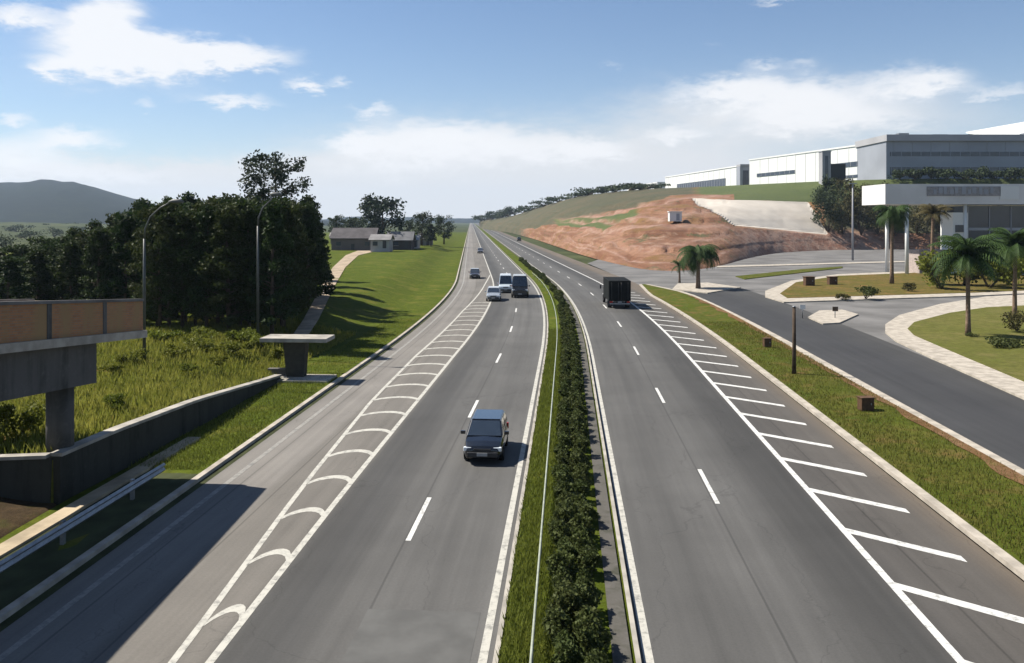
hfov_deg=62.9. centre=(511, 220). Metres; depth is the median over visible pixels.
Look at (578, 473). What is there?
median shrub
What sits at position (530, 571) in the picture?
grass
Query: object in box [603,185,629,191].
crest tree
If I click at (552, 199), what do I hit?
crest tree
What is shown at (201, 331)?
bush
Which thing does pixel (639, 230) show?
hillside
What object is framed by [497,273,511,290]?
van
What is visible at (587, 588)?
median shrub
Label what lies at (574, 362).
median shrub
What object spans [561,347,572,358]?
median shrub
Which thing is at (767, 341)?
utility box
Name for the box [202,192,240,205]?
wood tree
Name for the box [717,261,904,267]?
plaza kerb
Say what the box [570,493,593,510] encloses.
median shrub
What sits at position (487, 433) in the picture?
car
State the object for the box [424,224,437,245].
tree
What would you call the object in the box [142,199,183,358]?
street lamp
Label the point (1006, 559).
verge kerb
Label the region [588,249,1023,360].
plaza
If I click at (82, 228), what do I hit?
field tree
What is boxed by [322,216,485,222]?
hill
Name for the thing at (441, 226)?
tree
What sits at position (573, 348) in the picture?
median shrub
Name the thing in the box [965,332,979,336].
bush
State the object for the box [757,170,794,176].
window
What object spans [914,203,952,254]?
palm tree
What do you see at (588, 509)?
median shrub
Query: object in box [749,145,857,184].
factory hall
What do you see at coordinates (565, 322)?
median shrub
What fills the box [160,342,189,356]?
bush
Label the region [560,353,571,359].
median shrub
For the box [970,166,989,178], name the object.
hedge bush
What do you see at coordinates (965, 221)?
gatehouse
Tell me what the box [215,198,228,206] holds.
wood tree
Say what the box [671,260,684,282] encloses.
palm tree
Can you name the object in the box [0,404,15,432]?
bush
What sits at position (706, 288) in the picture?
traffic island
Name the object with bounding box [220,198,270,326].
wood tree
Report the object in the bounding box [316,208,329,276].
wood tree
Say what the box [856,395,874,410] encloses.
utility box
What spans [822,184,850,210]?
hillside bush
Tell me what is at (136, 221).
wood tree
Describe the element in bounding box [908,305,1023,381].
island lawn
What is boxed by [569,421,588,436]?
median shrub
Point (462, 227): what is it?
ground
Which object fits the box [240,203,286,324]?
wood tree
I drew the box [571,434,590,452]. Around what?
median shrub
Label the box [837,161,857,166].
window
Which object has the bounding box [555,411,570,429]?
median shrub
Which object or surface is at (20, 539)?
drain channel
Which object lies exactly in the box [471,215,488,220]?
crest tree
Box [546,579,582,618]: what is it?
median shrub
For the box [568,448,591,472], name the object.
median shrub
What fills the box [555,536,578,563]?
median shrub
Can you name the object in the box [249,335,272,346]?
bush
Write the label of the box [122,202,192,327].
wood tree
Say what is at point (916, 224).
hillside bush
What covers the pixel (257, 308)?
street lamp
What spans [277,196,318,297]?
wood tree
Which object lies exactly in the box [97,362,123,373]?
bush
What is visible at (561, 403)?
median shrub
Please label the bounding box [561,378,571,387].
median shrub
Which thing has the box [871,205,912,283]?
palm tree
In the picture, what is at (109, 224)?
wood tree
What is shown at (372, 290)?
grass slope
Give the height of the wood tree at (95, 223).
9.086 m
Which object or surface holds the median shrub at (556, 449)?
on the median verge at (598, 577)
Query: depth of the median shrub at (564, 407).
40.28 m
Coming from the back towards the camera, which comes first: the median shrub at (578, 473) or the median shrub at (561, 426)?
the median shrub at (561, 426)
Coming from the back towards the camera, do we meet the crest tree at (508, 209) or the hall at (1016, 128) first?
the crest tree at (508, 209)
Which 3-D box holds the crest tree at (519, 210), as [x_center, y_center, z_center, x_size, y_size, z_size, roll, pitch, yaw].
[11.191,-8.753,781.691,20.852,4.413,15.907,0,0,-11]
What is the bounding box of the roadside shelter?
[260,334,336,382]
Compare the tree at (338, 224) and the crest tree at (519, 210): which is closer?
the tree at (338, 224)
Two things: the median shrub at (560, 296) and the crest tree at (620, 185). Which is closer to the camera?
the median shrub at (560, 296)
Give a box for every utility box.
[763,337,771,346]
[802,276,814,285]
[826,276,837,284]
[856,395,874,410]
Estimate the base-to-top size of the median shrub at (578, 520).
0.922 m
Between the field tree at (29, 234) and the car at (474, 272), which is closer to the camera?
the car at (474, 272)
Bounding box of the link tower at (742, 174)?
[736,164,748,184]
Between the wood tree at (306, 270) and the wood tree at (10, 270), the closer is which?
the wood tree at (10, 270)
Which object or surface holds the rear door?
in the lorry
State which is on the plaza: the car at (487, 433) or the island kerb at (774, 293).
the island kerb at (774, 293)
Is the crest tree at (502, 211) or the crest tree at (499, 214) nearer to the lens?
the crest tree at (502, 211)
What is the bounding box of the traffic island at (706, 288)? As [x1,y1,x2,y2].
[673,283,740,293]
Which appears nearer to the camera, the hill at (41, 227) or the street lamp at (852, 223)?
the street lamp at (852, 223)
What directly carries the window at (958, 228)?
in the gatehouse
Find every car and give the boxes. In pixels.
[461,409,508,459]
[469,268,480,278]
[485,286,501,300]
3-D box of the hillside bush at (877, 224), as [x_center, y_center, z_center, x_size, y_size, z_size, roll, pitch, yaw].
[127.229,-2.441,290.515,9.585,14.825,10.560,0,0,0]
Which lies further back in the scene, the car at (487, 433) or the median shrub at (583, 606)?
the car at (487, 433)
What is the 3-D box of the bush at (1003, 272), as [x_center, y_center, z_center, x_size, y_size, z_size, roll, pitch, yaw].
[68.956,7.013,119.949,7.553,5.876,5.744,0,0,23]
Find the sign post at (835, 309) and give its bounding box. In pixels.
[832,307,837,317]
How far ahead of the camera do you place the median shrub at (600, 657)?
17.32 m
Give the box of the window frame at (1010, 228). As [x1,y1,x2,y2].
[967,206,1021,253]
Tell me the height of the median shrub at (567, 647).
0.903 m
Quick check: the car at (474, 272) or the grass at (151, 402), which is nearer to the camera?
the grass at (151, 402)
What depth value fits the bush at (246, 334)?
58.59 m
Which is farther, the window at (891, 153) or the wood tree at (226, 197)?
the window at (891, 153)
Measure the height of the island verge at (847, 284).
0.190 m
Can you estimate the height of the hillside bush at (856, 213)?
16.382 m
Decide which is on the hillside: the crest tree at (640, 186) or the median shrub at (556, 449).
the crest tree at (640, 186)
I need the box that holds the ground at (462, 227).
[0,223,1023,617]
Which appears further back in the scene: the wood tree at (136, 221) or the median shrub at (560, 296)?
the median shrub at (560, 296)
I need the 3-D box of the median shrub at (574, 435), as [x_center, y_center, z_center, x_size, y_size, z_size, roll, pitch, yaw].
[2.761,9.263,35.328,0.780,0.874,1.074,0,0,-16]
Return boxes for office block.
[855,133,1023,179]
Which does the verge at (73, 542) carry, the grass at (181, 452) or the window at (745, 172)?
the grass at (181, 452)
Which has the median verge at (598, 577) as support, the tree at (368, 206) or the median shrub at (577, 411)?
the median shrub at (577, 411)
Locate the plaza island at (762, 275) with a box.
[735,266,841,279]
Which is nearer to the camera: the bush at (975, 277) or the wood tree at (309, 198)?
the wood tree at (309, 198)
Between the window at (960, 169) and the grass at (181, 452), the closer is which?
the grass at (181, 452)
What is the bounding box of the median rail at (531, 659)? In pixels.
[529,273,557,662]
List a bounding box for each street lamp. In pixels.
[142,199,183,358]
[256,192,281,334]
[849,183,856,259]
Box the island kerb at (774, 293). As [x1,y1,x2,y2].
[765,271,1023,302]
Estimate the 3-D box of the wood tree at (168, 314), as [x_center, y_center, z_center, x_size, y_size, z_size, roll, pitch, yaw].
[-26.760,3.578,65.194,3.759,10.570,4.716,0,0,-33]
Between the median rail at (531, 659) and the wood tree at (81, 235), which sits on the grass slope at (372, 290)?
the wood tree at (81, 235)
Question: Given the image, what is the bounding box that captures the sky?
[0,0,1023,218]
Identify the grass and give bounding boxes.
[0,316,356,453]
[0,473,196,608]
[128,317,418,469]
[495,328,562,662]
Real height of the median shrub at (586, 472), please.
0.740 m
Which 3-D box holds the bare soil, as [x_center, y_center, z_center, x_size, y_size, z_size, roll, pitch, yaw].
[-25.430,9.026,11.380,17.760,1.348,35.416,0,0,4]
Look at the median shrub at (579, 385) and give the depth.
45.26 m
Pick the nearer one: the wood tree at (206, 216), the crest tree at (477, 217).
the wood tree at (206, 216)
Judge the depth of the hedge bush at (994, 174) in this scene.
311.06 m
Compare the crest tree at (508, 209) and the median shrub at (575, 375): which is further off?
the crest tree at (508, 209)
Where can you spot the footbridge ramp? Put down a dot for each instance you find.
(49, 348)
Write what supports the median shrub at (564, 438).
on the median verge at (598, 577)
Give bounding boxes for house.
[329,228,379,250]
[368,234,394,251]
[391,231,415,249]
[414,235,421,248]
[418,233,432,245]
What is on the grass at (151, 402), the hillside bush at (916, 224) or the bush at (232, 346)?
the bush at (232, 346)
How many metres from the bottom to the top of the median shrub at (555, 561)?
0.929 m
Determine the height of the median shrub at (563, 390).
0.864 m
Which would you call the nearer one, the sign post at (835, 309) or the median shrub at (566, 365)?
the median shrub at (566, 365)
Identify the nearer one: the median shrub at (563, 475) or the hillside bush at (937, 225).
the median shrub at (563, 475)
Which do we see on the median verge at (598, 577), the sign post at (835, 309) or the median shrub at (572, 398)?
the median shrub at (572, 398)
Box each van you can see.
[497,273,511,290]
[510,274,529,297]
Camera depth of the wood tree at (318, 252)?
85.05 m
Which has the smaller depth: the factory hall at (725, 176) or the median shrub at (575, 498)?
the median shrub at (575, 498)
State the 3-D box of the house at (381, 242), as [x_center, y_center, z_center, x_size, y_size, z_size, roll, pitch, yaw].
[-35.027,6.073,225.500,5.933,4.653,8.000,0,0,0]
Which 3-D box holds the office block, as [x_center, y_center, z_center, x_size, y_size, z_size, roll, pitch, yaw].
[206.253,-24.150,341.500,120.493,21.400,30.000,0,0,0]
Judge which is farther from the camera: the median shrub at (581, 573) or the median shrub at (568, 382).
the median shrub at (568, 382)
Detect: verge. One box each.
[0,373,342,609]
[474,223,635,662]
[642,284,1023,564]
[780,273,1023,297]
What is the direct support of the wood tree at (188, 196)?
on the grass slope at (372, 290)
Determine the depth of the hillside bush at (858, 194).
300.33 m
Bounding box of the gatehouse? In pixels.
[862,184,1023,273]
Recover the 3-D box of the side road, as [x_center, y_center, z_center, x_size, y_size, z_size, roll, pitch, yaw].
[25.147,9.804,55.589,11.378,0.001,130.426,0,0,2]
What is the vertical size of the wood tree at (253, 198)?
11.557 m
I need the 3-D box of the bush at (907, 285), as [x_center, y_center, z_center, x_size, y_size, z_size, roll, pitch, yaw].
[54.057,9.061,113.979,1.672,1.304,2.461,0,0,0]
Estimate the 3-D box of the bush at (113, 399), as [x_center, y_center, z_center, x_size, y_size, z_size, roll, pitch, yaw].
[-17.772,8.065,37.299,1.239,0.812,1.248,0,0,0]
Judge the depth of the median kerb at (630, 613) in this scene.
25.76 m
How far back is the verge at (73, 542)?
36.10 m
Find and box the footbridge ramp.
[0,299,146,452]
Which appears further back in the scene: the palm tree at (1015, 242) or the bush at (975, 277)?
the bush at (975, 277)
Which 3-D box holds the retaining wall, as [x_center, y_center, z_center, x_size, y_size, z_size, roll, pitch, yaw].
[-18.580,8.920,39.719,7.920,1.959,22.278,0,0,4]
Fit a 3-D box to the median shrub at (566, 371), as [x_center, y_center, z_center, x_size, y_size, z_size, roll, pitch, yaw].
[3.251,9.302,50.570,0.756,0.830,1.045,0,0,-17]
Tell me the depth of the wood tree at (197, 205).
65.48 m
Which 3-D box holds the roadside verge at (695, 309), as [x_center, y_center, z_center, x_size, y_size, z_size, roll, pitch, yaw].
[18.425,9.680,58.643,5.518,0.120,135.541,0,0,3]
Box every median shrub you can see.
[542,605,577,642]
[545,548,578,579]
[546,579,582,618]
[547,499,579,526]
[547,519,574,546]
[550,629,585,662]
[551,463,572,481]
[551,567,579,598]
[552,480,579,497]
[553,443,569,456]
[553,467,575,495]
[554,491,575,516]
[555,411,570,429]
[555,424,569,436]
[555,449,569,468]
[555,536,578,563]
[556,404,572,418]
[557,294,565,301]
[557,430,573,449]
[558,386,571,397]
[558,400,573,411]
[558,425,573,439]
[559,368,570,375]
[559,372,566,381]
[559,381,569,396]
[560,319,567,325]
[560,324,568,331]
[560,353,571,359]
[560,361,571,374]
[561,338,570,346]
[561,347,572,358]
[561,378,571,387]
[563,410,571,419]
[566,317,574,323]
[566,393,583,406]
[567,512,594,537]
[568,386,578,395]
[568,413,587,429]
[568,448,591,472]
[569,340,580,351]
[569,371,582,380]
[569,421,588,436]
[570,346,580,357]
[570,359,583,372]
[570,366,583,378]
[570,378,584,393]
[570,430,581,447]
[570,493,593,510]
[570,524,598,556]
[571,397,587,416]
[571,408,584,416]
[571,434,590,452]
[572,462,589,477]
[572,465,592,487]
[572,606,612,658]
[573,575,602,610]
[574,390,584,402]
[574,544,601,576]
[574,603,601,625]
[575,479,589,496]
[575,568,594,583]
[576,499,600,521]
[584,648,609,662]
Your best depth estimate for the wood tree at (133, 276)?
72.60 m
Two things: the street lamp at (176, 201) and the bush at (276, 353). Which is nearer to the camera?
the street lamp at (176, 201)
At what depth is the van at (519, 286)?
106.17 m
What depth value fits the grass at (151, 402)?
46.17 m
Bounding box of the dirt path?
[294,251,370,333]
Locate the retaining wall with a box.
[0,374,281,504]
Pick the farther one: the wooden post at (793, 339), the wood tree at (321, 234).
the wood tree at (321, 234)
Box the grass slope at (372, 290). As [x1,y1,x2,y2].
[6,232,466,382]
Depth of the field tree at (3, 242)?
293.40 m
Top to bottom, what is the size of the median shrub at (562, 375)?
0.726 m
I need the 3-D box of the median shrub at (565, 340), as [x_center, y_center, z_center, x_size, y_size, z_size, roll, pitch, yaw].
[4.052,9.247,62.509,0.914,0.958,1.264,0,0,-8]
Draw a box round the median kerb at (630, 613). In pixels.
[484,230,641,662]
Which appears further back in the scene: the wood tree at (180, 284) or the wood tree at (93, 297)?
the wood tree at (93, 297)
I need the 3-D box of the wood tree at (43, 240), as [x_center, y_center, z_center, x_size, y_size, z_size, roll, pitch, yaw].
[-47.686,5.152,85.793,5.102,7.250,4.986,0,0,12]
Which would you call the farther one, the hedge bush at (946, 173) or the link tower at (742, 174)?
the link tower at (742, 174)
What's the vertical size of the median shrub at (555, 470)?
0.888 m
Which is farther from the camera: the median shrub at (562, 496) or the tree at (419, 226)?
the tree at (419, 226)
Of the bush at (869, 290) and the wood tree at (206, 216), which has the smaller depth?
the wood tree at (206, 216)
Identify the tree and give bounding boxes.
[0,232,20,247]
[0,243,44,290]
[0,256,12,298]
[0,256,36,300]
[1,224,35,231]
[5,256,27,297]
[10,256,52,298]
[15,229,45,239]
[17,249,58,300]
[20,249,59,299]
[22,235,58,260]
[37,226,63,236]
[41,241,86,298]
[48,239,92,299]
[51,234,76,271]
[65,227,85,273]
[67,226,87,230]
[72,228,121,295]
[73,225,121,299]
[79,226,107,299]
[85,218,104,240]
[92,208,151,305]
[105,212,115,240]
[106,215,139,298]
[110,212,123,253]
[114,207,141,273]
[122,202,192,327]
[130,198,149,212]
[130,202,174,325]
[133,197,151,255]
[139,207,206,327]
[146,199,189,325]
[161,195,172,201]
[163,205,219,324]
[176,191,201,205]
[178,198,241,322]
[178,203,231,327]
[181,201,193,210]
[189,201,268,329]
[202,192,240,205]
[210,197,266,328]
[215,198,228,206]
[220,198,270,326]
[236,149,312,204]
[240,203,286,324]
[242,198,302,333]
[246,195,263,204]
[265,196,311,327]
[265,201,315,326]
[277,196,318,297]
[284,201,313,299]
[287,200,316,289]
[298,200,336,305]
[299,194,334,280]
[303,204,330,295]
[314,209,332,285]
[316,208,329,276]
[317,211,330,267]
[327,214,345,231]
[342,216,365,227]
[357,192,406,233]
[398,220,415,230]
[410,211,434,244]
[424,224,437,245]
[434,215,456,243]
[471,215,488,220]
[485,211,494,218]
[485,211,510,218]
[495,212,507,217]
[496,209,514,216]
[503,206,520,214]
[514,209,530,212]
[516,205,542,210]
[528,200,553,206]
[540,196,572,201]
[561,193,591,197]
[570,187,599,194]
[589,186,613,192]
[601,183,648,190]
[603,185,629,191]
[612,182,670,190]
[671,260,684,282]
[676,244,720,287]
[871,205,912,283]
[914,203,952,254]
[928,233,1014,335]
[987,227,1023,313]
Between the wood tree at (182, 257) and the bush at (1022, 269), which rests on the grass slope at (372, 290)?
the wood tree at (182, 257)
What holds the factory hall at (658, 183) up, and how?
on the hillside
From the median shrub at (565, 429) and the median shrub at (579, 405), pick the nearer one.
the median shrub at (565, 429)
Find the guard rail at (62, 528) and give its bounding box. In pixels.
[0,463,165,572]
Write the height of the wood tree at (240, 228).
10.755 m
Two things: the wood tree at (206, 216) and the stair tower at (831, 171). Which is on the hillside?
the stair tower at (831, 171)
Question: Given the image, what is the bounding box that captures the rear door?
[609,281,630,299]
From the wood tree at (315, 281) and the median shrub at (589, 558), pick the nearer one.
the median shrub at (589, 558)
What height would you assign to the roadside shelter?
2.620 m
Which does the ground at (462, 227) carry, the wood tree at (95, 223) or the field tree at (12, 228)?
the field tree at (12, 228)
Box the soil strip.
[688,295,1023,484]
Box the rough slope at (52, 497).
[0,370,220,502]
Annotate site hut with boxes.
[667,211,682,220]
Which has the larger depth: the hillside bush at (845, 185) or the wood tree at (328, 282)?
the hillside bush at (845, 185)
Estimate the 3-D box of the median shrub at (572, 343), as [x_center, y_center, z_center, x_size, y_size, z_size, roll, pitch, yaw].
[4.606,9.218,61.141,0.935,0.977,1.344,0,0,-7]
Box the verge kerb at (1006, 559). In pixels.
[639,284,1023,579]
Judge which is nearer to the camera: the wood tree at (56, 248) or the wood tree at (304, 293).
the wood tree at (304, 293)
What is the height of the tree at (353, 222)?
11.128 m
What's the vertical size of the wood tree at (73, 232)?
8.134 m
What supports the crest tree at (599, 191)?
on the hillside
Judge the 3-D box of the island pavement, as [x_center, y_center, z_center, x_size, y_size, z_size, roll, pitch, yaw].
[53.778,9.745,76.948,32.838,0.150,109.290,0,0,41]
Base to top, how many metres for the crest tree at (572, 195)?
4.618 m
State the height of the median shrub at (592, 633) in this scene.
1.118 m
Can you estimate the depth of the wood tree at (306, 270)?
76.44 m
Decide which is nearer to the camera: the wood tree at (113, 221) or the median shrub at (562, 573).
the median shrub at (562, 573)
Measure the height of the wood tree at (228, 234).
10.283 m
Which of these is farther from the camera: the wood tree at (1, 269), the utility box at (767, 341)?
the wood tree at (1, 269)
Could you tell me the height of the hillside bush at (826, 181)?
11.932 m
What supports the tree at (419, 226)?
on the grass slope at (372, 290)
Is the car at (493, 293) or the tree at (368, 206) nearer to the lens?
the car at (493, 293)
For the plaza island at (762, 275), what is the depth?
155.56 m
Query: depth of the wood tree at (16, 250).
83.29 m
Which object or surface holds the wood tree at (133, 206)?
on the grass slope at (372, 290)
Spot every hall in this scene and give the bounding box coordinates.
[627,182,664,190]
[665,166,736,187]
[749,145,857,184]
[966,122,1023,133]
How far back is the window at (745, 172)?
448.39 m
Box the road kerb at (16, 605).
[0,229,468,622]
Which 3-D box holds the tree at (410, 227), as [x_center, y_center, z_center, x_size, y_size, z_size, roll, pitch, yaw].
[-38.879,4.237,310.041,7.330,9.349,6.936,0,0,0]
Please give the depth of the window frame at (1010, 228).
151.85 m
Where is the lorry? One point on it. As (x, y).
(616, 290)
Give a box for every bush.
[0,400,45,436]
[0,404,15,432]
[21,399,45,410]
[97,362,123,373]
[102,392,127,409]
[113,348,148,363]
[147,330,184,339]
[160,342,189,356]
[179,363,198,370]
[184,336,216,351]
[186,325,221,337]
[206,355,229,365]
[214,340,253,352]
[224,326,259,340]
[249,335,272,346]
[267,349,283,358]
[810,187,845,232]
[812,174,837,201]
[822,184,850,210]
[823,192,857,234]
[831,177,856,197]
[835,293,850,299]
[838,183,865,208]
[842,188,878,234]
[854,285,880,298]
[864,205,891,233]
[883,205,915,235]
[888,169,910,179]
[901,282,916,290]
[903,168,925,179]
[909,205,930,234]
[914,249,971,288]
[920,166,938,179]
[927,207,946,231]
[934,168,959,178]
[938,258,991,284]
[951,168,977,178]
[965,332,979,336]
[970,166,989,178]
[970,254,1023,286]
[985,253,1023,284]
[985,335,1023,347]
[986,170,1007,178]
[1000,167,1023,178]
[1000,310,1023,330]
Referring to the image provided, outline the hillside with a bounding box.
[479,178,1023,270]
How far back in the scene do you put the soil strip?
39.06 m
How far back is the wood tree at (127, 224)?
68.46 m
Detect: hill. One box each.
[0,179,345,225]
[0,222,107,232]
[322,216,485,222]
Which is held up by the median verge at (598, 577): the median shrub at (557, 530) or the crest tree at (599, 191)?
the median shrub at (557, 530)
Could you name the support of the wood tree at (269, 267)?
on the grass slope at (372, 290)
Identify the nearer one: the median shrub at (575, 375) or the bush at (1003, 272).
the median shrub at (575, 375)
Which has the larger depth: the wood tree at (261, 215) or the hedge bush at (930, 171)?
the hedge bush at (930, 171)
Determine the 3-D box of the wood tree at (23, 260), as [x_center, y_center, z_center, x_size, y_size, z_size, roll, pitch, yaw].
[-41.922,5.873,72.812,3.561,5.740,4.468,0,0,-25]
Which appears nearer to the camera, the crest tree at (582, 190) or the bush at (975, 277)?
the bush at (975, 277)
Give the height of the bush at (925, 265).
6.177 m
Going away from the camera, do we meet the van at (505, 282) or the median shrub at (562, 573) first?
the median shrub at (562, 573)
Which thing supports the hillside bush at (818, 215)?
on the hillside
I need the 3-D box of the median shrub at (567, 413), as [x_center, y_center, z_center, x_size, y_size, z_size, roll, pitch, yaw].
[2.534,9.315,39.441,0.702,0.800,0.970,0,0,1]
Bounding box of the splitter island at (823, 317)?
[808,309,857,324]
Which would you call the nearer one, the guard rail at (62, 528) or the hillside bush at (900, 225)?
the guard rail at (62, 528)
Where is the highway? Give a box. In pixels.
[0,223,1023,662]
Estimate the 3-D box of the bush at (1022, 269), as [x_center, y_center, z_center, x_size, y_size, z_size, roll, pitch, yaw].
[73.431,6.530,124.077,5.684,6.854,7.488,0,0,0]
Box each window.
[677,178,725,187]
[743,170,747,184]
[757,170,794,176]
[825,156,827,177]
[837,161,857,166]
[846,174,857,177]
[890,152,1023,155]
[890,167,1023,174]
[955,225,963,231]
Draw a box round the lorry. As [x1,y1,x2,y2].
[600,277,630,306]
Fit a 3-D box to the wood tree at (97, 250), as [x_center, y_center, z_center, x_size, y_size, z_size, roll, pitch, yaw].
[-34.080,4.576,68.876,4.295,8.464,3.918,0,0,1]
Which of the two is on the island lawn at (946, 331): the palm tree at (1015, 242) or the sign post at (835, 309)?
the palm tree at (1015, 242)
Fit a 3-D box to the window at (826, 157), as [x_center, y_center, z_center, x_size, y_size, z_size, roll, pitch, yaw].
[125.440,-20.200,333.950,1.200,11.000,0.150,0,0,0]
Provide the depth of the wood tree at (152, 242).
66.15 m
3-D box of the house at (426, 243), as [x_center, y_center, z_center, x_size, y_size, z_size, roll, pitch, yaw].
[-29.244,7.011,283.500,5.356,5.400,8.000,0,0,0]
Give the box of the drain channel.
[0,437,200,558]
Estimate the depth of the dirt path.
84.14 m
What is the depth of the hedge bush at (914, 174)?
316.84 m
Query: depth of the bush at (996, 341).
63.67 m
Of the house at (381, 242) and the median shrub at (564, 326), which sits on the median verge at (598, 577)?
the median shrub at (564, 326)
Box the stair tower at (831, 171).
[818,151,845,184]
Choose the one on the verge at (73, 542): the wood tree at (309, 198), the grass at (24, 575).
the grass at (24, 575)
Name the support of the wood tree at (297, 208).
on the grass slope at (372, 290)
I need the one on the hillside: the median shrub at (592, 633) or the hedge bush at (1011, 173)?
the hedge bush at (1011, 173)
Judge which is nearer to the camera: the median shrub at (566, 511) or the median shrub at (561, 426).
the median shrub at (566, 511)
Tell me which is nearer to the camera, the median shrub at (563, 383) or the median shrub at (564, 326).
the median shrub at (563, 383)
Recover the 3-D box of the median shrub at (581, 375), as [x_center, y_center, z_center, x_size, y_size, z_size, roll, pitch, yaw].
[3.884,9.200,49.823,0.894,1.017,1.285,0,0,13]
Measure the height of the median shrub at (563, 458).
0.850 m
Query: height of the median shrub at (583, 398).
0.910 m
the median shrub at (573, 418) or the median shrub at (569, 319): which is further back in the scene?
the median shrub at (569, 319)
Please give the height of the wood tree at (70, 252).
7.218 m
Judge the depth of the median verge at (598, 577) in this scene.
27.69 m
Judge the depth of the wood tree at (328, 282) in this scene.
90.44 m
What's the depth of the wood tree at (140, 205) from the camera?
85.26 m
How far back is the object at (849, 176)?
358.67 m
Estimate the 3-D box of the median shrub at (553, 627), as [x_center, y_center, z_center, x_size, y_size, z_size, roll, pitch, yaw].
[1.118,9.251,18.996,0.948,0.903,1.364,0,0,2]
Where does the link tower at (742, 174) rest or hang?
on the hillside
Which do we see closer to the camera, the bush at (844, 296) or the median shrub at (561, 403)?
the median shrub at (561, 403)
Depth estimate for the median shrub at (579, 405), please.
40.64 m
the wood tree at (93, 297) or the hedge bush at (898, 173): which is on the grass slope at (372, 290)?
the wood tree at (93, 297)
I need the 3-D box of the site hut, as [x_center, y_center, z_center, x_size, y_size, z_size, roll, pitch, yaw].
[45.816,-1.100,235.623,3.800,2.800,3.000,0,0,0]
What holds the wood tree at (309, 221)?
on the grass slope at (372, 290)
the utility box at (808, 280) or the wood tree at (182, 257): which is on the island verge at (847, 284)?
the utility box at (808, 280)
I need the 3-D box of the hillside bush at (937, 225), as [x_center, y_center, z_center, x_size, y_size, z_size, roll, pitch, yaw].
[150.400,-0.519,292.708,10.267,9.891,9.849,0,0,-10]
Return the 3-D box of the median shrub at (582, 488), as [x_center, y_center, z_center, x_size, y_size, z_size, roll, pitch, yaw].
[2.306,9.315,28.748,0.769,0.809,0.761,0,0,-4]
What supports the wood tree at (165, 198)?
on the grass slope at (372, 290)
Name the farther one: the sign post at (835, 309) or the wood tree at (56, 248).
the sign post at (835, 309)
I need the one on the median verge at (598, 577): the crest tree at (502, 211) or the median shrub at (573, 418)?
the median shrub at (573, 418)
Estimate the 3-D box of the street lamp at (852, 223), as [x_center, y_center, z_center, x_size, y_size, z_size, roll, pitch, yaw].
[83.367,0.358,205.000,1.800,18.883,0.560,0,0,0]
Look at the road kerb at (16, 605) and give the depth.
28.69 m
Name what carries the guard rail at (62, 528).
on the verge at (73, 542)
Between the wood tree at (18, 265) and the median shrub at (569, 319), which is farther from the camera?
the wood tree at (18, 265)
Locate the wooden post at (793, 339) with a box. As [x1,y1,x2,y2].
[792,306,795,373]
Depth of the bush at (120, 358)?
48.93 m
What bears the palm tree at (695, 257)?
on the traffic island at (706, 288)
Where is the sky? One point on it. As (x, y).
(458, 108)
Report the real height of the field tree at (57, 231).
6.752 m
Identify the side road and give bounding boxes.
[683,288,1023,468]
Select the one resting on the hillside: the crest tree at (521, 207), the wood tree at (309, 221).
the crest tree at (521, 207)
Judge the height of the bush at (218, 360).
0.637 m
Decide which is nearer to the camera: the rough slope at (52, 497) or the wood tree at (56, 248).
the rough slope at (52, 497)
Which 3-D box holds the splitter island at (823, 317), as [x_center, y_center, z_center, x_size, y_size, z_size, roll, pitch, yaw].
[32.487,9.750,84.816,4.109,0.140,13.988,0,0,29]
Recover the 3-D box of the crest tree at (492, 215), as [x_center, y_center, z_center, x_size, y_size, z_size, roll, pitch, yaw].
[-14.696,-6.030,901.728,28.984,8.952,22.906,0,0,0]
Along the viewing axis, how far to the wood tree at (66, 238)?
77.12 m
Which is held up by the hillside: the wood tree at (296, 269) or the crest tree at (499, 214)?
the crest tree at (499, 214)
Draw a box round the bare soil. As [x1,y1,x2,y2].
[0,497,56,537]
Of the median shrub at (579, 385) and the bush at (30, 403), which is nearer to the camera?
the bush at (30, 403)
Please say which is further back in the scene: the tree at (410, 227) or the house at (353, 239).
the tree at (410, 227)
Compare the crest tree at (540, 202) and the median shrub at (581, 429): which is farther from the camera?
the crest tree at (540, 202)
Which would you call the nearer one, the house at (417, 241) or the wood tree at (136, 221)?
the wood tree at (136, 221)
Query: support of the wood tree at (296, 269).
on the grass slope at (372, 290)
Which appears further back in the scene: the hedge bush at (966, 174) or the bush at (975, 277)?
the hedge bush at (966, 174)
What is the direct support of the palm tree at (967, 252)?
on the island lawn at (946, 331)
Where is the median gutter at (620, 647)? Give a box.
[477,225,631,662]
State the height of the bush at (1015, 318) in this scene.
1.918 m
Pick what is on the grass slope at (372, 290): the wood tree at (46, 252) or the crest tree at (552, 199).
the wood tree at (46, 252)
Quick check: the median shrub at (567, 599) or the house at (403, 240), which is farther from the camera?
the house at (403, 240)
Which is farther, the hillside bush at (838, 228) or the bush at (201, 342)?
the hillside bush at (838, 228)
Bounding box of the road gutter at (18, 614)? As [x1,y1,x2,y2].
[0,225,469,631]
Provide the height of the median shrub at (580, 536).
1.016 m
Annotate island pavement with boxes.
[885,295,1023,399]
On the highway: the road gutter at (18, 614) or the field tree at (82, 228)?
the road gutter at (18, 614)
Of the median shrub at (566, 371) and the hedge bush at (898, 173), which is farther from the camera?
the hedge bush at (898, 173)
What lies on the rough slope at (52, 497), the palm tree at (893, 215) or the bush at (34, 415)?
the bush at (34, 415)
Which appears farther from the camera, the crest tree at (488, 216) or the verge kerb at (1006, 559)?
the crest tree at (488, 216)
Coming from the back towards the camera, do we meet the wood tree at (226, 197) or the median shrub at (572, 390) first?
the wood tree at (226, 197)

